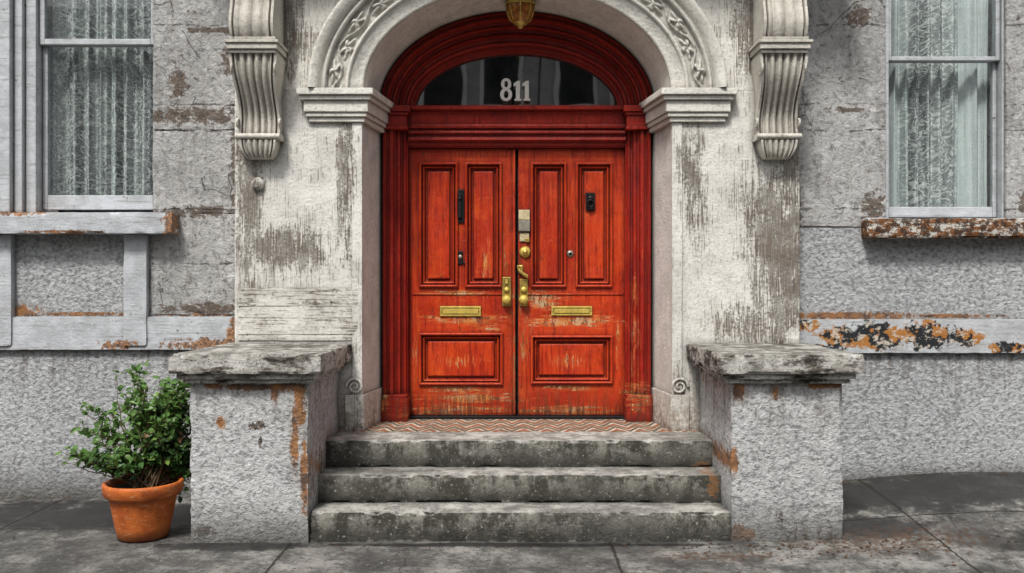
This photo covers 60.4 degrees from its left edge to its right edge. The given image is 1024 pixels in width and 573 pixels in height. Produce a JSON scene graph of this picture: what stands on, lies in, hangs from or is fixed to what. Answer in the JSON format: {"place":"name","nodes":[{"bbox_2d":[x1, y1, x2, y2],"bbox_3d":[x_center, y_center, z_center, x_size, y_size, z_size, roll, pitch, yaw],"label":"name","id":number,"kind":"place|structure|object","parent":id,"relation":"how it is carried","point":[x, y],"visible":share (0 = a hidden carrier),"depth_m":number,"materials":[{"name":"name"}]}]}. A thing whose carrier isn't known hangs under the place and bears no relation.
{"place":"outdoors","nodes":[
{"label":"outdoors","id":0,"kind":"place"},
{"bbox_2d":[0,472,1023,572],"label":"sidewalk","id":1,"kind":"structure","parent":0,"point":[78,534],"depth_m":5.27,"materials":[{"name":"concrete"}]},
{"bbox_2d":[54,360,191,542],"bbox_3d":[-2.369,1.032,5.603,0.985,1.087,0.623,0,0,-25],"label":"potted shrub","id":2,"kind":"object","parent":1,"relation":"on","point":[143,491],"visible":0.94,"depth_m":5.54,"materials":[{"name":"green plant"}]},
{"bbox_2d":[168,342,351,542],"bbox_3d":[-1.617,1.096,5.891,0.933,1.380,1.156,0,0,0],"label":"entrance pedestal","id":3,"kind":"object","parent":1,"relation":"on","point":[264,421],"visible":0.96,"depth_m":5.42,"materials":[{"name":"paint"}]},
{"bbox_2d":[309,431,730,541],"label":"stone steps","id":4,"kind":"structure","parent":1,"relation":"on","point":[534,486],"depth_m":5.68,"materials":[{"name":"grey stone"}]},
{"bbox_2d":[686,343,863,541],"bbox_3d":[1.698,1.085,5.890,0.891,1.360,1.156,0,0,0],"label":"entrance pedestal","id":5,"kind":"object","parent":1,"relation":"on","point":[770,420],"visible":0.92,"depth_m":5.42,"materials":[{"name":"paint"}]},
{"bbox_2d":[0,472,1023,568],"bbox_3d":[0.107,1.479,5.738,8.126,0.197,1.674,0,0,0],"label":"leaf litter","id":6,"kind":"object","parent":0,"point":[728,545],"visible":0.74,"depth_m":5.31,"materials":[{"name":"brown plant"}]},
{"label":"ground","id":7,"kind":"structure","parent":0,"visible":0},
{"bbox_2d":[0,0,1023,497],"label":"townhouse","id":8,"kind":"structure","parent":7,"relation":"on","point":[490,216],"depth_m":6.58,"materials":[{"name":"grey paint"}]},
{"bbox_2d":[0,0,153,212],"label":"sash window","id":9,"kind":"structure","parent":8,"relation":"in","point":[105,48],"depth_m":6.79,"materials":[{"name":"paint"}]},
{"bbox_2d":[409,149,624,414],"bbox_3d":[0.040,-0.040,6.940,1.720,2.120,0.130,0,0,0],"label":"red double door","id":10,"kind":"structure","parent":8,"relation":"in","point":[517,256],"depth_m":6.94,"materials":[{"name":"paint"}]},
{"bbox_2d":[505,0,535,28],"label":"hanging lantern","id":11,"kind":"object","parent":8,"relation":"hanging from","point":[520,13],"visible":1,"depth_m":6.50,"materials":[{"name":"gold metal"}]},
{"bbox_2d":[885,0,1003,218],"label":"window","id":12,"kind":"structure","parent":8,"relation":"in","point":[937,58],"depth_m":6.79,"materials":[{"name":"paint"}]}
]}

